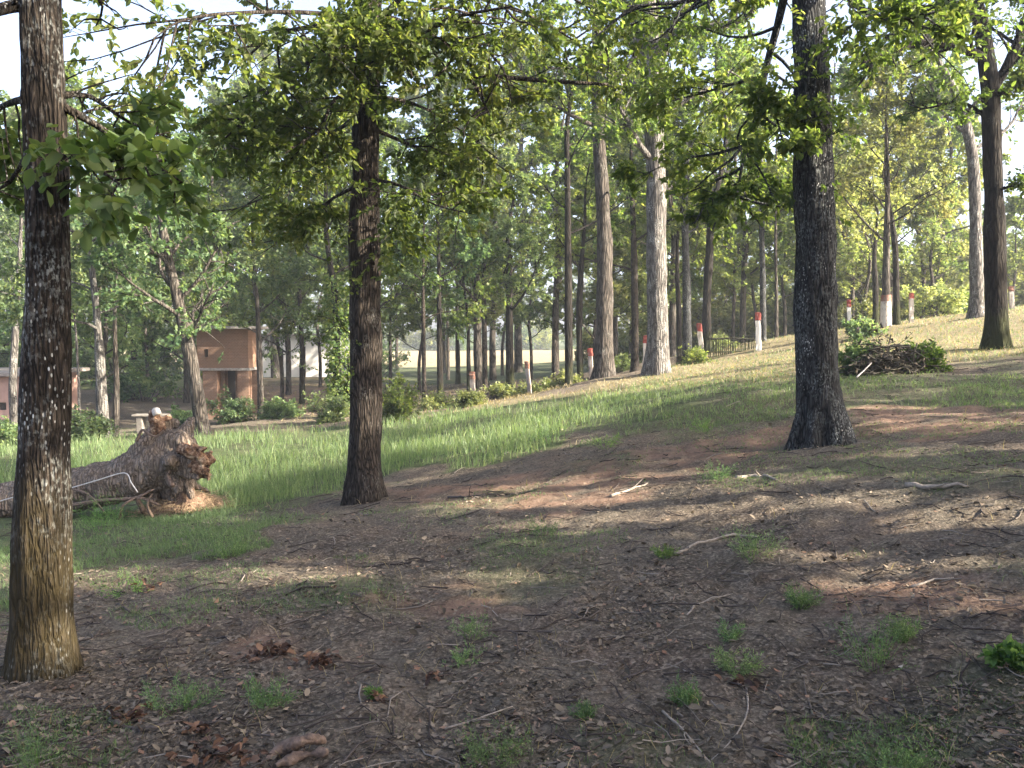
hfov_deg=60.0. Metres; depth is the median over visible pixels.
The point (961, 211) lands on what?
background tree
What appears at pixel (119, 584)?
weed
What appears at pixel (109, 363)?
undergrowth bush
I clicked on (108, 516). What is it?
weed
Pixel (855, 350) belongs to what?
shrub
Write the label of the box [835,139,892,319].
background tree
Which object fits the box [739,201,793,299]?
background tree
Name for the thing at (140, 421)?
stone bench
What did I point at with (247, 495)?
tall grass
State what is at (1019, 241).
background tree
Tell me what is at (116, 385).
slender tree
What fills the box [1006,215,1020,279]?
background tree
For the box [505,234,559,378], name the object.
background tree
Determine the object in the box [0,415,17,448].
shrub
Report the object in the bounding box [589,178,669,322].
background tree
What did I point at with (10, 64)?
sky
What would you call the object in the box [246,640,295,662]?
dead leaves
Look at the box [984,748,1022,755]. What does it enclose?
stick
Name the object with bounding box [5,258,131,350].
background tree
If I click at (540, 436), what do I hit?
weed
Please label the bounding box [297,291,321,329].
background tree
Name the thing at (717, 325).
undergrowth bush
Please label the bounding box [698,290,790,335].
undergrowth bush
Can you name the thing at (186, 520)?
short grass
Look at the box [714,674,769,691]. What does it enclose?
dead leaves
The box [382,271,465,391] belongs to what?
background tree
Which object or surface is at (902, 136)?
banded tree
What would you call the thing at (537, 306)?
background tree
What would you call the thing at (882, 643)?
weed
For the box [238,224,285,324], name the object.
background tree
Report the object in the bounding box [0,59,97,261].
background tree
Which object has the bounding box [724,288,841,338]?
undergrowth bush
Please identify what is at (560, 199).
slender tree
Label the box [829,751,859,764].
stick
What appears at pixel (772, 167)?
slender tree
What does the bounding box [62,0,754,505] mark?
oak tree
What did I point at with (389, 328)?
background tree
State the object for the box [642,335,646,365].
painted post
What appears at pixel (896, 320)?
slender tree
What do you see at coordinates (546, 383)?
shrub
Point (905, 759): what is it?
weed
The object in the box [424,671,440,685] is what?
dead leaves
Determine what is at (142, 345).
background tree
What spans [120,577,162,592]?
dead leaves
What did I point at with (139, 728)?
stick
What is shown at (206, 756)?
dead leaves
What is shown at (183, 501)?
earth mound
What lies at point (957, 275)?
undergrowth bush
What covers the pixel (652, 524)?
dry grass
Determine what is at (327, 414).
shrub
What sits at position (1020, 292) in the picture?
undergrowth bush
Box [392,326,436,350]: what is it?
undergrowth bush
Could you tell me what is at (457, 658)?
weed
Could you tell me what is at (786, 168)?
slender tree
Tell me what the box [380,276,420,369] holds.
background tree
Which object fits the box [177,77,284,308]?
background tree
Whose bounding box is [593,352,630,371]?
shrub
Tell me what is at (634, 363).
slender tree
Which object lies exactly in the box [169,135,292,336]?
background tree
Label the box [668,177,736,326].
background tree
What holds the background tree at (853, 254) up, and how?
on the ground at (634, 508)
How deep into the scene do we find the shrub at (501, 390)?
28.71 m
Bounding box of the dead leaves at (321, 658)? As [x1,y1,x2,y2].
[292,648,342,670]
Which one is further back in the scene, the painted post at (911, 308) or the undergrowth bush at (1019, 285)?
the undergrowth bush at (1019, 285)
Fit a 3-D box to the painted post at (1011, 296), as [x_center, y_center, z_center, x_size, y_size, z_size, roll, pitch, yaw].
[16.276,-2.706,28.892,0.275,0.957,0.190,1,3,11]
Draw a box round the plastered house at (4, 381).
[0,367,89,419]
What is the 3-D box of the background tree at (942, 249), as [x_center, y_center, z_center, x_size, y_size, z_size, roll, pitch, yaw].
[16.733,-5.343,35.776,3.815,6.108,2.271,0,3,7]
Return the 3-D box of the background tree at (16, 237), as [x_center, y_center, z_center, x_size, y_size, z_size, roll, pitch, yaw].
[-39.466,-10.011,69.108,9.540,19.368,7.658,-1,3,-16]
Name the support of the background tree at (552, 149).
on the ground at (634, 508)
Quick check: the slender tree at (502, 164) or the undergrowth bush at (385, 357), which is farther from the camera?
the undergrowth bush at (385, 357)
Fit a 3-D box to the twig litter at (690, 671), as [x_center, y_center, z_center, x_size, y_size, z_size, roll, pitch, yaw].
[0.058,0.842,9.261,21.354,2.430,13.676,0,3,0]
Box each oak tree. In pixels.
[0,77,212,437]
[0,89,89,424]
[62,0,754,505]
[70,88,265,434]
[557,0,1023,451]
[567,0,778,375]
[834,0,1023,349]
[882,0,1023,318]
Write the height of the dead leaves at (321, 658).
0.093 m
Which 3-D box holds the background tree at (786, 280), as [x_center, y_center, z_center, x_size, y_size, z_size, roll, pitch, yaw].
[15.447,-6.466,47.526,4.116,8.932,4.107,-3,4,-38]
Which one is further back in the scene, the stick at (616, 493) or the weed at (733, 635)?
the stick at (616, 493)
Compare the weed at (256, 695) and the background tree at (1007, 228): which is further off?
the background tree at (1007, 228)
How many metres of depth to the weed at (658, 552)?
5.92 m
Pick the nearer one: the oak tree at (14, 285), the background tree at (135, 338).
the oak tree at (14, 285)
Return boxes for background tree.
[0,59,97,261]
[0,199,24,327]
[0,209,24,363]
[0,217,76,337]
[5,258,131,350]
[69,173,160,389]
[81,118,195,384]
[101,232,175,395]
[122,158,238,402]
[124,148,195,371]
[147,271,221,326]
[164,76,259,311]
[165,248,262,346]
[167,21,329,377]
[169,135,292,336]
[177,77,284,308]
[227,242,327,398]
[228,153,333,394]
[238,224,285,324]
[290,87,436,319]
[292,244,343,386]
[297,40,446,258]
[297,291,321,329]
[304,112,433,288]
[307,249,348,311]
[312,244,392,339]
[380,12,545,372]
[380,243,418,386]
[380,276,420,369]
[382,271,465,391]
[393,213,445,330]
[416,234,469,379]
[431,105,551,379]
[442,253,528,342]
[454,61,617,377]
[483,25,575,372]
[487,238,542,375]
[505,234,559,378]
[519,236,593,333]
[522,251,548,332]
[546,90,645,355]
[549,160,646,364]
[549,228,595,319]
[551,237,595,341]
[569,28,723,262]
[576,211,644,316]
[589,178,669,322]
[591,138,704,290]
[610,55,737,356]
[616,197,694,307]
[619,224,681,362]
[627,196,714,309]
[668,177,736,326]
[670,45,789,322]
[688,90,795,343]
[691,237,758,303]
[703,204,759,344]
[712,218,768,329]
[713,208,793,340]
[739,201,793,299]
[746,37,891,257]
[748,208,795,336]
[766,214,846,325]
[783,99,899,328]
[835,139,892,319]
[835,182,916,301]
[839,110,965,319]
[869,31,1013,316]
[873,122,968,318]
[890,177,968,316]
[896,72,1015,258]
[925,191,968,258]
[952,204,983,240]
[1004,194,1023,299]
[1004,195,1023,226]
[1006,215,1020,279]
[1009,165,1023,261]
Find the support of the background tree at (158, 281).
on the ground at (634, 508)
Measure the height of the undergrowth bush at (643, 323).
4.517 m
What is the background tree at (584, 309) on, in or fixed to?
on the ground at (634, 508)
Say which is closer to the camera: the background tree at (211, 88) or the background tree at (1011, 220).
the background tree at (1011, 220)
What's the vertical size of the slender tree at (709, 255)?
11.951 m
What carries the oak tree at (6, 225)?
on the ground at (634, 508)
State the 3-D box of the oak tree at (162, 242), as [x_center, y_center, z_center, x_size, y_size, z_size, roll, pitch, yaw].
[-8.207,-2.645,20.402,4.587,8.042,4.677,-2,4,-31]
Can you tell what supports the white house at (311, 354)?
on the ground at (634, 508)
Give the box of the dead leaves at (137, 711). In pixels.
[101,700,152,727]
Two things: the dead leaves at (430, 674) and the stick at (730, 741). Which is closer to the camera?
the stick at (730, 741)
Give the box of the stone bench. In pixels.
[131,414,172,432]
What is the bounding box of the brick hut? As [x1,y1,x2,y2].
[196,326,268,418]
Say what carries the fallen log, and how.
on the ground at (634, 508)
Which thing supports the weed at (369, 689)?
on the ground at (634, 508)
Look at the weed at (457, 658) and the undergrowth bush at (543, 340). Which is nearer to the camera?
the weed at (457, 658)
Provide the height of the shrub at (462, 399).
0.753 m
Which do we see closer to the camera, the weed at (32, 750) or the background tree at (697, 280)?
the weed at (32, 750)
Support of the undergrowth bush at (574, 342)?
on the ground at (634, 508)
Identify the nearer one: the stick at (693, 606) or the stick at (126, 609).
the stick at (693, 606)
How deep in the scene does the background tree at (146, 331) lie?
39.92 m
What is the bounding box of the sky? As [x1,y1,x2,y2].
[0,0,1023,337]
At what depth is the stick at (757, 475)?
8.04 m
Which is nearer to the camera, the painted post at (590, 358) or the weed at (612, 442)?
the weed at (612, 442)
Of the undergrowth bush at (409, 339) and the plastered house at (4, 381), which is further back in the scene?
the undergrowth bush at (409, 339)
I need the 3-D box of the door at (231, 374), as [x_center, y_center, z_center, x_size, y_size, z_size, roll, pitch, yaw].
[-9.738,0.318,30.845,0.243,1.611,0.050,0,3,0]
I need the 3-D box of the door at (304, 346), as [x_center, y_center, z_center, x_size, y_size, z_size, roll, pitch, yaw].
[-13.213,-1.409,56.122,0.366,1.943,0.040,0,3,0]
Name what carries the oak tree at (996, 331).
on the ground at (634, 508)
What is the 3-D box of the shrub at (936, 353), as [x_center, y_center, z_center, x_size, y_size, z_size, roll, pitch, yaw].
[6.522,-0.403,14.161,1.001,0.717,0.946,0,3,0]
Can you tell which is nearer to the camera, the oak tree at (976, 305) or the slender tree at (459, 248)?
the oak tree at (976, 305)
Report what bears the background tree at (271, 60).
on the ground at (634, 508)
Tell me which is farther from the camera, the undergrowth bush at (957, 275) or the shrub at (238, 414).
the undergrowth bush at (957, 275)
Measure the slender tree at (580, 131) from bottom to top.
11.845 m
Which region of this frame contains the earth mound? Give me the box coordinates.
[125,487,241,519]
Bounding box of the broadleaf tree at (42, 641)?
[0,0,222,684]
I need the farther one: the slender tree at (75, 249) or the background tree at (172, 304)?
the background tree at (172, 304)
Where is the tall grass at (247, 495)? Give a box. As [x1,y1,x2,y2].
[0,378,731,510]
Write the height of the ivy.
4.132 m
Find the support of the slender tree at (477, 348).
on the ground at (634, 508)
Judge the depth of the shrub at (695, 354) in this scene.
25.72 m
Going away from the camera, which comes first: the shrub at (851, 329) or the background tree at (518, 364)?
the shrub at (851, 329)
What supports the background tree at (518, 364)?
on the ground at (634, 508)
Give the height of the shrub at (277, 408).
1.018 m
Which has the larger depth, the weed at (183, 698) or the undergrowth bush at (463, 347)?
the undergrowth bush at (463, 347)
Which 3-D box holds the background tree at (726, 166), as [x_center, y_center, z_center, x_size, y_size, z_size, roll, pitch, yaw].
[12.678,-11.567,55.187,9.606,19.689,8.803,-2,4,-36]
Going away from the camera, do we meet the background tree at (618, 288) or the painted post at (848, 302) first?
the painted post at (848, 302)
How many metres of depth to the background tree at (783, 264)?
37.82 m
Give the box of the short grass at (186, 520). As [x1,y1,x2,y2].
[0,312,1023,767]
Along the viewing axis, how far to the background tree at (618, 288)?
35.64 m
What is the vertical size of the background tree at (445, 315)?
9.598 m
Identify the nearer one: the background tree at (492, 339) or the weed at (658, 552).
the weed at (658, 552)
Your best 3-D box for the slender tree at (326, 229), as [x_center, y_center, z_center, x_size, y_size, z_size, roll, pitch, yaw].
[-4.865,-4.131,25.242,4.639,10.428,3.996,0,3,0]
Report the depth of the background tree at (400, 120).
55.68 m
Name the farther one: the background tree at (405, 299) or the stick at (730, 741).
the background tree at (405, 299)
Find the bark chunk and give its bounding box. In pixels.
[258,733,328,766]
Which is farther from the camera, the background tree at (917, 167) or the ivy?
the background tree at (917, 167)
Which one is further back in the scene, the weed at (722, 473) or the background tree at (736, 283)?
the background tree at (736, 283)
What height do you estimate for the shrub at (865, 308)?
1.753 m
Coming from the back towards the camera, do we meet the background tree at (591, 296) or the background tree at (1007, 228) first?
the background tree at (1007, 228)
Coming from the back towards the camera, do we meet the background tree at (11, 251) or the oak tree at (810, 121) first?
the background tree at (11, 251)
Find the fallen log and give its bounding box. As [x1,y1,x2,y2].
[0,407,215,518]
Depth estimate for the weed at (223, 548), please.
7.22 m
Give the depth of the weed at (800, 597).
4.94 m
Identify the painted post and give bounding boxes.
[469,371,475,390]
[524,361,531,393]
[587,348,592,378]
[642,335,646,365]
[696,323,703,351]
[755,312,761,350]
[846,300,851,320]
[908,293,913,322]
[1007,286,1014,308]
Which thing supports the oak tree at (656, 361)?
on the ground at (634, 508)
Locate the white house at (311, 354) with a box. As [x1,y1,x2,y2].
[261,334,348,376]
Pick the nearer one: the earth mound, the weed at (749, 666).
the weed at (749, 666)
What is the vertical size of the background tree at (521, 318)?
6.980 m
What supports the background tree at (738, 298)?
on the ground at (634, 508)
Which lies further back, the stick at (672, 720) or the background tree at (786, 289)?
the background tree at (786, 289)
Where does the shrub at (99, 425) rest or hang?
on the ground at (634, 508)
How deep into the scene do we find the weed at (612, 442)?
10.88 m
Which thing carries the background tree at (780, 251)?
on the ground at (634, 508)
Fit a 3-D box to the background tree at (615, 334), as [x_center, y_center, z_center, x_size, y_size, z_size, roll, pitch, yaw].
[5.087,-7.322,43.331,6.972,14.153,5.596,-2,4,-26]
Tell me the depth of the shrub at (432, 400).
24.82 m
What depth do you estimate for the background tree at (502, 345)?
55.87 m
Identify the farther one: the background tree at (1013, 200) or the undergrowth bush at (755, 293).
the undergrowth bush at (755, 293)
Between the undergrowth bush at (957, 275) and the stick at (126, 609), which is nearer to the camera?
the stick at (126, 609)
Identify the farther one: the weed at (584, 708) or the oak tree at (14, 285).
the oak tree at (14, 285)
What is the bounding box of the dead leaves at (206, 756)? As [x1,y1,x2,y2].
[165,734,270,767]
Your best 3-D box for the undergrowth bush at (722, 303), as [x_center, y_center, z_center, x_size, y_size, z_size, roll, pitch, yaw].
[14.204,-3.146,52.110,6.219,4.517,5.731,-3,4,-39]
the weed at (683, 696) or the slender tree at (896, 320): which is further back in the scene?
the slender tree at (896, 320)
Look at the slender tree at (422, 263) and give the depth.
26.83 m
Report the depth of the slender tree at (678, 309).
28.80 m
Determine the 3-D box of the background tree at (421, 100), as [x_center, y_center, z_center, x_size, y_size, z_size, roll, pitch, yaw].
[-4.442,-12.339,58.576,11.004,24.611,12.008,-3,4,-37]
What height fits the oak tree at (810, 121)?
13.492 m
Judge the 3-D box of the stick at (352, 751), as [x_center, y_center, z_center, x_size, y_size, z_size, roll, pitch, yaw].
[-0.591,1.423,3.504,0.060,0.046,0.269,2,4,35]
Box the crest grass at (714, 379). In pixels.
[640,305,1023,389]
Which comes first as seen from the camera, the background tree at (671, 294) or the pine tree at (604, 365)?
the pine tree at (604, 365)
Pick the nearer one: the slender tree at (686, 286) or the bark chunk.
the bark chunk
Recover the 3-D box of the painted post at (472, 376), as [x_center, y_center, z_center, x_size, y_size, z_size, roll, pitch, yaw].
[-1.133,0.240,26.051,0.212,1.222,0.182,1,3,16]
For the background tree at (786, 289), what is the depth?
43.59 m
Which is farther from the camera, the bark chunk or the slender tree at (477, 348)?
the slender tree at (477, 348)
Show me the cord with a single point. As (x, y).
(94, 481)
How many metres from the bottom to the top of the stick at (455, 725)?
0.053 m
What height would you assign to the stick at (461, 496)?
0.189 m
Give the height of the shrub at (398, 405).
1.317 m
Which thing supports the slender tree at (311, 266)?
on the ground at (634, 508)
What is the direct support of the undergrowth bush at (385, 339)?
on the ground at (634, 508)
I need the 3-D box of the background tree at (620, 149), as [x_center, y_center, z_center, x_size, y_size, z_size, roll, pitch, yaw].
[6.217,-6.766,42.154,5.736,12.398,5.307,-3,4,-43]
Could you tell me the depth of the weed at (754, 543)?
5.69 m
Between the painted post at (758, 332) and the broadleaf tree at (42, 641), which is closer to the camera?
the broadleaf tree at (42, 641)
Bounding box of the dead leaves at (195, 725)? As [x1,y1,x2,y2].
[181,721,211,734]
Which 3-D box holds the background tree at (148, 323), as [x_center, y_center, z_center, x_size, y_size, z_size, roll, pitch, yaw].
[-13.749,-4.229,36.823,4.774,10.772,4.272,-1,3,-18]
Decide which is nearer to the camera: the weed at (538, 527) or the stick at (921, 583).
the stick at (921, 583)
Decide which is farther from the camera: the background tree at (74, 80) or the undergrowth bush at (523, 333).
the undergrowth bush at (523, 333)
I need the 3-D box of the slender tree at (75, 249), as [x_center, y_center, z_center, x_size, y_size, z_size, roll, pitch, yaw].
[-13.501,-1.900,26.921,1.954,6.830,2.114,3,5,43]
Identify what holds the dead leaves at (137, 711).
on the ground at (634, 508)
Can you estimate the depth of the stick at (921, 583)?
5.02 m
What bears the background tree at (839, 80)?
on the ground at (634, 508)
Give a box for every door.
[228,371,235,409]
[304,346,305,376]
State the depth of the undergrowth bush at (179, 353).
59.97 m
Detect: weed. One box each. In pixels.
[0,706,84,767]
[73,488,135,532]
[93,563,152,598]
[138,670,225,718]
[199,518,261,558]
[237,671,302,713]
[362,685,382,699]
[440,639,486,668]
[445,609,497,639]
[446,713,533,767]
[521,512,563,537]
[522,418,572,444]
[567,699,602,722]
[581,434,622,448]
[650,543,680,558]
[665,668,701,706]
[688,416,717,432]
[696,458,736,480]
[707,643,769,679]
[712,521,788,563]
[715,616,746,643]
[780,581,826,610]
[824,595,920,673]
[845,717,943,767]
[879,611,931,643]
[977,633,1023,671]
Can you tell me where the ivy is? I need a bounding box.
[320,275,349,416]
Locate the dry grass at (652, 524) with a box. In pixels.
[0,306,1023,767]
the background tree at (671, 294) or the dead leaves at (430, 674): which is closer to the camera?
the dead leaves at (430, 674)
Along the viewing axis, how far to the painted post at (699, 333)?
28.89 m
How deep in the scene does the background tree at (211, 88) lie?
59.37 m
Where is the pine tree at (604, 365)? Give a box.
[492,0,676,379]
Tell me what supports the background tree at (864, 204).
on the ground at (634, 508)
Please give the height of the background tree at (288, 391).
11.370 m
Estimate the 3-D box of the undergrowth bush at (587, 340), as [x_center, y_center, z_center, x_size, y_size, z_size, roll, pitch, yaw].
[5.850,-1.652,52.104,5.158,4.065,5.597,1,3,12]
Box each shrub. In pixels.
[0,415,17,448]
[71,404,119,441]
[92,364,183,402]
[167,402,192,424]
[206,383,258,424]
[254,395,306,419]
[301,387,349,424]
[382,372,421,424]
[412,389,454,410]
[449,387,488,407]
[483,381,519,398]
[514,376,556,394]
[550,368,587,386]
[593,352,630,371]
[672,343,712,365]
[711,331,743,350]
[837,287,908,328]
[838,337,889,375]
[841,314,888,340]
[898,336,954,372]
[900,277,968,319]
[925,290,984,316]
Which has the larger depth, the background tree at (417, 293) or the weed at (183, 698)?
the background tree at (417, 293)
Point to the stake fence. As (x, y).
(726, 351)
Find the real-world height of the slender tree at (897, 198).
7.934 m
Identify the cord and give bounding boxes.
[0,472,137,501]
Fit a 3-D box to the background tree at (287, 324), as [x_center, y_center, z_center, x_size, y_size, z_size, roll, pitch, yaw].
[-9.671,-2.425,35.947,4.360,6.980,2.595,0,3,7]
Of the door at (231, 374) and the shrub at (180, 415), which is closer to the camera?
the shrub at (180, 415)
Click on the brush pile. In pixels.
(892, 361)
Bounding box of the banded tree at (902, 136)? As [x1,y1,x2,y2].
[781,40,983,327]
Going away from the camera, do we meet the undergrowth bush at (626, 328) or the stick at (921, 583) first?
the stick at (921, 583)
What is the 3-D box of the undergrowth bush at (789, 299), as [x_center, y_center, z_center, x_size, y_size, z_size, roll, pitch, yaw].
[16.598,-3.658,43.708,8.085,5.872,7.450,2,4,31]
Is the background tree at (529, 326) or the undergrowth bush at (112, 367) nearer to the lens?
the background tree at (529, 326)
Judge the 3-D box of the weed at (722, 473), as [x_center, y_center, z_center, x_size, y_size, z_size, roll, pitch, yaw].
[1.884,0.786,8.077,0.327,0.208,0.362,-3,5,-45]
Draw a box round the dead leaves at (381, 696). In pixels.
[364,690,387,702]
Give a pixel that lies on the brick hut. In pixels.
(234, 370)
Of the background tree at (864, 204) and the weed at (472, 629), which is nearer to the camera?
the weed at (472, 629)
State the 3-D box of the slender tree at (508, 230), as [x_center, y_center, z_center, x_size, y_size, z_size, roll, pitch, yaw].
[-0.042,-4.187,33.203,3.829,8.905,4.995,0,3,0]
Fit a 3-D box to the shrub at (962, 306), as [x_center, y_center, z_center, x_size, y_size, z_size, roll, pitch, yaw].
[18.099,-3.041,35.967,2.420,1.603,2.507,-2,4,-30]
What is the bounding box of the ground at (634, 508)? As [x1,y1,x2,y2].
[0,306,1023,767]
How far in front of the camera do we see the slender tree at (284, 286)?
26.57 m
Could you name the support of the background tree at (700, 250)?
on the ground at (634, 508)
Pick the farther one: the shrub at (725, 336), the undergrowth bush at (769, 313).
the undergrowth bush at (769, 313)
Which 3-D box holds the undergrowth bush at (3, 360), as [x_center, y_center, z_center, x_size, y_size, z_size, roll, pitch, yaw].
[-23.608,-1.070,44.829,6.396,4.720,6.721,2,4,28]
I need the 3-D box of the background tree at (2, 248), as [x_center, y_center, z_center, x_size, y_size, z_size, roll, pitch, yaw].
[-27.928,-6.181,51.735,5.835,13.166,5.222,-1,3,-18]
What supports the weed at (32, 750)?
on the ground at (634, 508)
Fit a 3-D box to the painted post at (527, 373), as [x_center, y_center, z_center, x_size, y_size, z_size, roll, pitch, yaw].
[0.482,-0.060,26.039,0.239,1.227,0.154,1,3,11]
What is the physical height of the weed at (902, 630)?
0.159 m
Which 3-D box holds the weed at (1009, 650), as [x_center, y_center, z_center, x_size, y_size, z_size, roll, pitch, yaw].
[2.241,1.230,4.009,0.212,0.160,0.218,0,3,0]
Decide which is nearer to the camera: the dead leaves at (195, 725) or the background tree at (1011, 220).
the dead leaves at (195, 725)
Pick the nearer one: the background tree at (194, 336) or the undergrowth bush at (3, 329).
the background tree at (194, 336)
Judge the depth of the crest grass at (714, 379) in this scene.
19.75 m
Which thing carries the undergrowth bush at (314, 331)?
on the ground at (634, 508)
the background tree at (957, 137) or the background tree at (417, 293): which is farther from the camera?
the background tree at (417, 293)
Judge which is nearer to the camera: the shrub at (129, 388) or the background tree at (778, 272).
the shrub at (129, 388)
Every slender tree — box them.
[70,215,109,420]
[71,163,182,436]
[182,93,321,418]
[239,151,343,403]
[256,41,423,395]
[380,107,511,396]
[382,95,498,395]
[408,179,505,383]
[416,147,532,391]
[419,130,542,389]
[432,103,548,388]
[464,145,561,386]
[516,0,668,384]
[529,112,646,381]
[540,71,698,372]
[606,0,754,359]
[644,131,710,364]
[664,8,770,352]
[725,52,792,340]
[733,87,791,337]
[833,108,929,323]
[834,51,1012,324]
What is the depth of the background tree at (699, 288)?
51.43 m
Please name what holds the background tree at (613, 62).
on the ground at (634, 508)
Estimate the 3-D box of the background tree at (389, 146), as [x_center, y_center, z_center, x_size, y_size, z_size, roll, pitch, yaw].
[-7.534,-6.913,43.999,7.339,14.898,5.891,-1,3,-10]
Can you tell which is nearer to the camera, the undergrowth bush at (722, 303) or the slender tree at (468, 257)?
the slender tree at (468, 257)
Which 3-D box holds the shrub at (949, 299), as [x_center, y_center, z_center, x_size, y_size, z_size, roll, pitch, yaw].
[15.706,-3.069,32.797,2.723,1.871,2.885,-1,4,-24]
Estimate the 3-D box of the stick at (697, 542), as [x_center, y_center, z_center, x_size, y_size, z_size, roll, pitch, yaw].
[1.413,1.100,6.141,0.673,0.098,0.223,-1,3,-9]
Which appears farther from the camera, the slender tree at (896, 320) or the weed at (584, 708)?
the slender tree at (896, 320)
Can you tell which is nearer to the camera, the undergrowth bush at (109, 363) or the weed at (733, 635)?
the weed at (733, 635)
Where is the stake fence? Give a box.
[706,335,755,357]
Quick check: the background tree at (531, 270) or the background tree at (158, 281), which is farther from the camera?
the background tree at (531, 270)
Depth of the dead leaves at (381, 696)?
3.88 m
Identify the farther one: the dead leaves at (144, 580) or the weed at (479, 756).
the dead leaves at (144, 580)
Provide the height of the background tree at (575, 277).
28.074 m
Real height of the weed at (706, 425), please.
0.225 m
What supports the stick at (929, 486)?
on the ground at (634, 508)
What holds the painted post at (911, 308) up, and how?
on the ground at (634, 508)
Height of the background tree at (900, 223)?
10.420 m
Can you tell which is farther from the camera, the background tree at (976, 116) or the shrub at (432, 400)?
the background tree at (976, 116)
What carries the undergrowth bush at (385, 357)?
on the ground at (634, 508)
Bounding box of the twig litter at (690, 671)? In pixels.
[0,351,1023,767]
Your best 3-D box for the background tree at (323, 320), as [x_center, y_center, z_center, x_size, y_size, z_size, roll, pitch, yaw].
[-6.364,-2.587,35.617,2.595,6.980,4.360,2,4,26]
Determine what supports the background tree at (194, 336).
on the ground at (634, 508)
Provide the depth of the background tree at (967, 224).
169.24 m
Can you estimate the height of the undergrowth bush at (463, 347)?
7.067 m
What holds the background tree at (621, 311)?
on the ground at (634, 508)
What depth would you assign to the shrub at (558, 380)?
27.82 m
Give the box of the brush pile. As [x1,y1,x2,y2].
[838,318,945,377]
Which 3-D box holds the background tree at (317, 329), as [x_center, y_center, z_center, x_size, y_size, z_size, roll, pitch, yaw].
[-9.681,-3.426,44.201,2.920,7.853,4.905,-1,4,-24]
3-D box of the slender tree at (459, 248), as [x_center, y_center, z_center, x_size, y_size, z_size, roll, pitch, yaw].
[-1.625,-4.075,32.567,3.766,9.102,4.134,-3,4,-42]
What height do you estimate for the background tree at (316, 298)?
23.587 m
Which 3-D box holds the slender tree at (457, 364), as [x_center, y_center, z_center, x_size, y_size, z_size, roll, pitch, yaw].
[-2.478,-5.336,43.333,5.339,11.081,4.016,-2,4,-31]
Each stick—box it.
[107,717,182,732]
[116,602,131,612]
[341,735,384,763]
[444,706,512,729]
[447,486,492,497]
[610,480,647,496]
[623,665,658,679]
[661,710,709,761]
[674,533,759,554]
[686,593,732,614]
[711,687,748,759]
[734,469,776,479]
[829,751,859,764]
[904,482,968,488]
[911,577,953,587]
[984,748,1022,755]
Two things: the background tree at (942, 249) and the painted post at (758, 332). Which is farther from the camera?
the background tree at (942, 249)
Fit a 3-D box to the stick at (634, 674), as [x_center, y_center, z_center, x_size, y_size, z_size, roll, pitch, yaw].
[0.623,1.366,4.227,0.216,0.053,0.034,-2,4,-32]
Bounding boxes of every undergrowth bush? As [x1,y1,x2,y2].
[0,319,19,365]
[0,324,110,376]
[71,319,183,386]
[71,330,129,377]
[118,324,196,376]
[294,325,321,333]
[344,338,410,375]
[348,323,408,349]
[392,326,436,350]
[427,322,473,350]
[481,320,534,349]
[513,318,564,349]
[559,326,592,348]
[572,321,642,371]
[618,304,695,353]
[618,310,676,362]
[668,301,772,352]
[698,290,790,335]
[711,297,788,338]
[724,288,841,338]
[778,251,921,335]
[836,244,968,328]
[905,241,1023,313]
[1007,274,1023,306]

